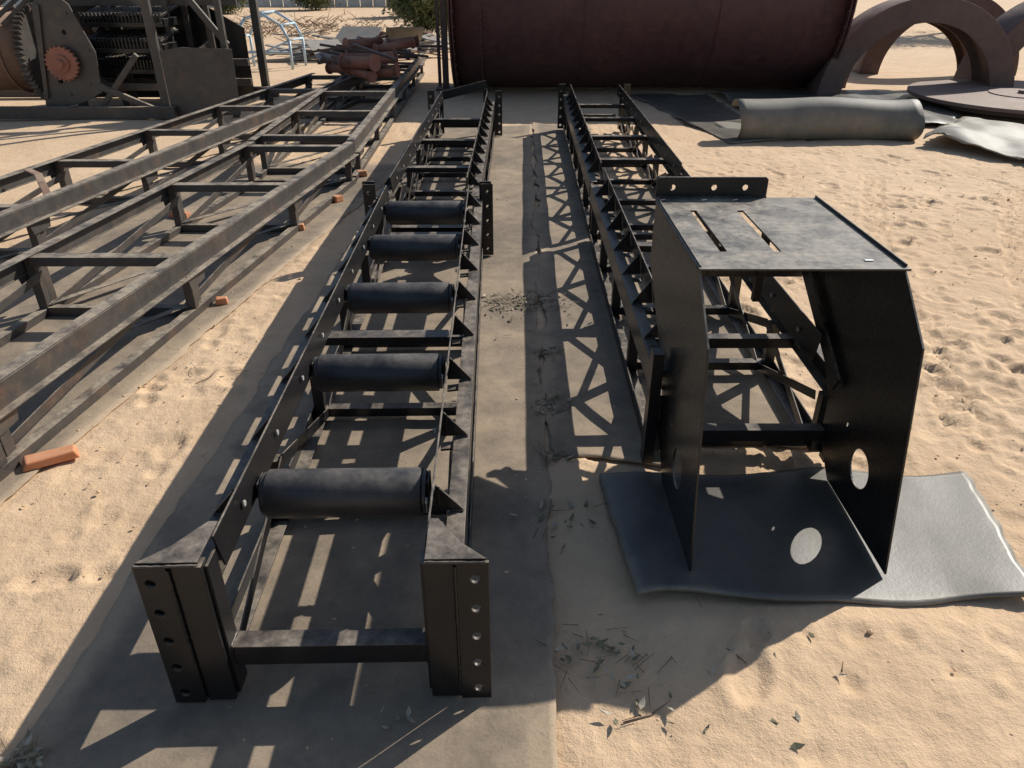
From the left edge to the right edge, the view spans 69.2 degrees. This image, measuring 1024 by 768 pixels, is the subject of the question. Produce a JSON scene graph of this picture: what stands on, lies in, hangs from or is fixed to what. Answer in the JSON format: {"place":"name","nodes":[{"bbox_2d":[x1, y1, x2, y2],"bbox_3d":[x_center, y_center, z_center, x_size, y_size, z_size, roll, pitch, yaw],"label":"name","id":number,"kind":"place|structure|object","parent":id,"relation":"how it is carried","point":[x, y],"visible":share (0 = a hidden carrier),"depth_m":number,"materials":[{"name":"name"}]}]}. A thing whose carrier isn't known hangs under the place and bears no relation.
{"place":"outdoors","nodes":[
{"label":"outdoors","id":0,"kind":"place"},
{"bbox_2d":[0,0,1023,767],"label":"sand ground","id":1,"kind":"structure","parent":0,"point":[64,532],"depth_m":2.81,"materials":[{"name":"beige sand"}]},
{"bbox_2d":[0,0,279,118],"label":"crushing machine","id":2,"kind":"object","parent":1,"relation":"on","point":[179,58],"visible":0.99,"depth_m":9.26,"materials":[{"name":"metal"}]},
{"bbox_2d":[0,73,365,258],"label":"truss frame","id":3,"kind":"object","parent":1,"relation":"on","point":[30,214],"visible":0.73,"depth_m":6.16,"materials":[{"name":"metal"}]},
{"bbox_2d":[23,168,50,194],"bbox_3d":[-3.396,-1.452,5.329,0.075,0.104,0.539,-23,37,-35],"label":"fabric strap","id":4,"kind":"object","parent":3,"relation":"on","point":[41,182],"visible":0.84,"depth_m":5.22,"materials":[{"name":"fabric"}]},
{"bbox_2d":[1,0,390,6],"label":"perimeter fence","id":5,"kind":"object","parent":1,"relation":"on","point":[342,2],"depth_m":34.72,"materials":[{"name":"grey metal"}]},
{"bbox_2d":[0,162,395,505],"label":"rubber belt mat","id":6,"kind":"object","parent":1,"relation":"on","point":[164,357],"visible":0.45,"depth_m":4.40,"materials":[{"name":"grey rubber"}]},
{"bbox_2d":[22,444,79,471],"bbox_3d":[-1.800,0.285,2.893,0.196,0.036,0.069,-17,33,-27],"label":"orange support block","id":7,"kind":"object","parent":6,"relation":"on","point":[46,458],"depth_m":2.88,"materials":[{"name":"paint"}]},
{"bbox_2d":[168,210,190,218],"bbox_3d":[-2.550,-1.302,5.694,0.177,0.049,0.060,9,31,15],"label":"orange support block","id":8,"kind":"object","parent":6,"relation":"on","point":[187,214],"depth_m":5.68,"materials":[{"name":"paint"}]},
{"bbox_2d":[0,142,358,481],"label":"truss frame","id":9,"kind":"object","parent":6,"relation":"on","point":[105,325],"visible":1,"depth_m":4.05,"materials":[{"name":"metal"}]},
{"bbox_2d":[216,296,227,304],"bbox_3d":[-1.660,-0.477,4.242,0.069,0.039,0.050,-9,31,-15],"label":"orange support block","id":10,"kind":"object","parent":6,"relation":"on","point":[221,300],"depth_m":4.22,"materials":[{"name":"paint"}]},
{"bbox_2d":[299,223,304,229],"bbox_3d":[-1.560,-1.152,5.434,0.079,0.044,0.060,-6,30,-10],"label":"orange support block","id":11,"kind":"object","parent":6,"relation":"on","point":[301,226],"depth_m":5.42,"materials":[{"name":"paint"}]},
{"bbox_2d":[333,195,343,202],"bbox_3d":[-1.430,-1.522,6.087,0.060,0.049,0.079,21,36,33],"label":"orange support block","id":12,"kind":"object","parent":6,"relation":"on","point":[337,198],"depth_m":6.07,"materials":[{"name":"paint"}]},
{"bbox_2d":[357,170,367,175],"bbox_3d":[-1.380,-1.940,6.827,0.098,0.049,0.060,-6,30,-10],"label":"orange support block","id":13,"kind":"object","parent":6,"relation":"on","point":[362,172],"depth_m":6.81,"materials":[{"name":"paint"}]},
{"bbox_2d":[211,0,247,13],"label":"leafy shrub","id":14,"kind":"object","parent":1,"relation":"on","point":[227,9],"visible":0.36,"depth_m":29.31,"materials":[{"name":"green plant"}]},
{"bbox_2d":[239,10,306,69],"bbox_3d":[-4.551,-6.478,13.969,1.150,0.975,0.749,0,29,0],"label":"tubular frame","id":15,"kind":"object","parent":1,"relation":"on","point":[264,14],"visible":0.68,"depth_m":13.77,"materials":[{"name":"silver paint"}]},
{"bbox_2d":[1,124,557,767],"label":"rubber belt mat","id":16,"kind":"object","parent":1,"relation":"on","point":[113,704],"visible":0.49,"depth_m":2.29,"materials":[{"name":"grey rubber"}]},
{"bbox_2d":[131,184,493,702],"bbox_3d":[-0.500,-0.222,3.329,0.824,0.479,3.451,-1,29,-1],"label":"roller conveyor frame","id":17,"kind":"object","parent":16,"relation":"on","point":[210,646],"visible":1,"depth_m":2.08,"materials":[{"name":"black paint"}]},
{"bbox_2d":[362,90,501,250],"bbox_3d":[-0.533,-2.053,6.574,0.824,0.480,3.960,0,29,0],"label":"conveyor frame","id":18,"kind":"object","parent":16,"relation":"on","point":[487,126],"visible":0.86,"depth_m":6.21,"materials":[{"name":"black paint"}]},
{"bbox_2d":[438,80,487,133],"bbox_3d":[-0.546,-3.118,8.361,0.551,0.564,0.046,-2,29,-3],"label":"conveyor tail plate","id":19,"kind":"object","parent":16,"relation":"on","point":[465,89],"visible":0.56,"depth_m":8.27,"materials":[{"name":"black paint"}]},
{"bbox_2d":[291,0,340,10],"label":"leafy shrub","id":20,"kind":"object","parent":1,"relation":"on","point":[312,4],"visible":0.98,"depth_m":31.62,"materials":[{"name":"green plant"}]},
{"bbox_2d":[247,53,425,179],"bbox_3d":[-1.900,-3.819,9.854,1.016,0.355,7.492,0,29,-1],"label":"truss frame","id":21,"kind":"object","parent":1,"relation":"on","point":[368,127],"visible":0.77,"depth_m":7.91,"materials":[{"name":"metal"}]},
{"bbox_2d":[305,26,440,81],"bbox_3d":[-2.088,-5.122,11.343,1.918,0.521,4.017,6,30,10],"label":"rusty pipe pile","id":22,"kind":"object","parent":21,"relation":"on","point":[367,58],"visible":0.99,"depth_m":10.41,"materials":[{"name":"red metal"}]},
{"bbox_2d":[228,6,447,44],"bbox_3d":[-7.553,-10.455,21.528,21.609,0.502,11.651,0,29,0],"label":"dry brush pile","id":23,"kind":"object","parent":1,"relation":"on","point":[307,26],"visible":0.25,"depth_m":21.61,"materials":[{"name":"brown"}]},
{"bbox_2d":[250,31,448,61],"bbox_3d":[-3.100,-7.645,16.692,4.643,0.536,5.074,0,29,0],"label":"scrap steel heap","id":24,"kind":"object","parent":1,"relation":"on","point":[297,50],"visible":0.23,"depth_m":15.83,"materials":[{"name":"grey metal"}]},
{"bbox_2d":[379,0,447,43],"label":"leafy shrub","id":25,"kind":"object","parent":1,"relation":"on","point":[420,13],"visible":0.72,"depth_m":17.96,"materials":[{"name":"green plant"}]},
{"bbox_2d":[0,288,845,767],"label":"dry leaf litter","id":26,"kind":"object","parent":1,"relation":"on","point":[26,758],"visible":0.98,"depth_m":2.06,"materials":[{"name":"brown plant"}]},
{"bbox_2d":[435,0,453,90],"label":"steel post","id":27,"kind":"object","parent":1,"relation":"on","point":[444,45],"visible":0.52,"depth_m":11.30,"materials":[{"name":"black metal"}]},
{"bbox_2d":[0,173,1023,749],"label":"sand clods","id":28,"kind":"object","parent":1,"relation":"on","point":[870,631],"visible":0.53,"depth_m":2.99,"materials":[{"name":"beige sand"}]},
{"bbox_2d":[195,370,843,722],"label":"fallen sticks","id":29,"kind":"object","parent":1,"relation":"on","point":[652,713],"visible":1,"depth_m":1.94,"materials":[{"name":"brown wood"}]},
{"bbox_2d":[531,122,660,465],"bbox_3d":[0.523,-1.454,6.008,0.738,0.030,7.208,1,29,1],"label":"rubber belt mat","id":30,"kind":"object","parent":1,"relation":"on","point":[594,422],"visible":0.63,"depth_m":3.90,"materials":[{"name":"grey rubber"}]},
{"bbox_2d":[557,84,682,232],"bbox_3d":[0.918,-2.248,6.891,0.824,0.490,3.975,0,29,1],"label":"conveyor frame","id":31,"kind":"object","parent":30,"relation":"on","point":[585,165],"visible":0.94,"depth_m":6.52,"materials":[{"name":"black paint"}]},
{"bbox_2d":[447,0,857,89],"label":"steel tank","id":32,"kind":"object","parent":1,"relation":"on","point":[653,43],"visible":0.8,"depth_m":10.34,"materials":[{"name":"brown metal"}]},
{"bbox_2d":[600,186,805,447],"bbox_3d":[0.990,-0.744,4.752,0.691,0.014,4.049,1,29,1],"label":"rubber belt mat","id":33,"kind":"object","parent":1,"relation":"on","point":[740,396],"visible":0.22,"depth_m":3.46,"materials":[{"name":"grey rubber"}]},
{"bbox_2d":[630,93,784,142],"bbox_3d":[2.383,-3.494,9.605,1.265,0.040,3.580,0,29,0],"label":"rubber belt mat","id":34,"kind":"object","parent":1,"relation":"on","point":[704,112],"visible":0.85,"depth_m":9.77,"materials":[{"name":"grey rubber"}]},
{"bbox_2d":[588,168,827,451],"bbox_3d":[0.877,-0.589,3.937,0.702,0.478,2.658,0,29,0],"label":"conveyor frame","id":35,"kind":"object","parent":1,"relation":"on","point":[782,309],"visible":0.65,"depth_m":3.42,"materials":[{"name":"black metal"}]},
{"bbox_2d":[599,467,1023,606],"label":"rubber floor mat","id":36,"kind":"object","parent":1,"relation":"on","point":[791,535],"visible":0.84,"depth_m":2.46,"materials":[{"name":"grey rubber"}]},
{"bbox_2d":[640,177,924,573],"bbox_3d":[0.866,-0.097,2.595,0.728,0.968,1.127,0,29,0],"label":"conveyor drive hood","id":37,"kind":"object","parent":36,"relation":"on","point":[859,293],"visible":0.99,"depth_m":2.50,"materials":[{"name":"black metal"}]},
{"bbox_2d":[713,97,924,140],"bbox_3d":[3.474,-3.132,8.580,2.036,0.455,1.234,0,29,0],"label":"rolled rubber mat","id":38,"kind":"object","parent":1,"relation":"on","point":[817,118],"visible":0.95,"depth_m":8.07,"materials":[{"name":"grey rubber"}]},
{"bbox_2d":[710,88,960,124],"bbox_3d":[4.581,-3.792,10.058,3.201,0.084,2.936,0,29,0],"label":"rubber belt mat","id":39,"kind":"object","parent":1,"relation":"on","point":[938,114],"visible":0.36,"depth_m":10.62,"materials":[{"name":"grey rubber"}]},
{"bbox_2d":[842,23,965,87],"bbox_3d":[6.250,-5.335,11.628,2.560,1.280,0.500,2,29,3],"label":"steel ring segment","id":40,"kind":"object","parent":1,"relation":"on","point":[958,48],"visible":0.15,"depth_m":11.77,"materials":[{"name":"brown metal"}]},
{"bbox_2d":[806,0,1014,94],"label":"steel ring segment","id":41,"kind":"object","parent":1,"relation":"on","point":[978,32],"visible":0.84,"depth_m":10.29,"materials":[{"name":"brown metal"}]},
{"bbox_2d":[852,0,1018,75],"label":"steel ring segment","id":42,"kind":"object","parent":1,"relation":"on","point":[870,60],"visible":0.29,"depth_m":13.02,"materials":[{"name":"brown metal"}]},
{"bbox_2d":[923,117,1023,159],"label":"rubber belt mat","id":43,"kind":"object","parent":1,"relation":"on","point":[1004,138],"visible":1,"depth_m":7.91,"materials":[{"name":"grey rubber"}]},
{"bbox_2d":[923,99,1023,118],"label":"steel disc","id":44,"kind":"object","parent":1,"relation":"on","point":[1000,114],"visible":0.1,"depth_m":9.43,"materials":[{"name":"metal"}]},
{"bbox_2d":[907,79,1023,113],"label":"steel disc","id":45,"kind":"object","parent":44,"relation":"on","point":[970,94],"visible":0.93,"depth_m":9.89,"materials":[{"name":"metal"}]},
{"bbox_2d":[953,2,1023,78],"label":"steel ring segment","id":46,"kind":"object","parent":1,"relation":"on","point":[1010,22],"visible":0.34,"depth_m":10.98,"materials":[{"name":"brown metal"}]}
]}

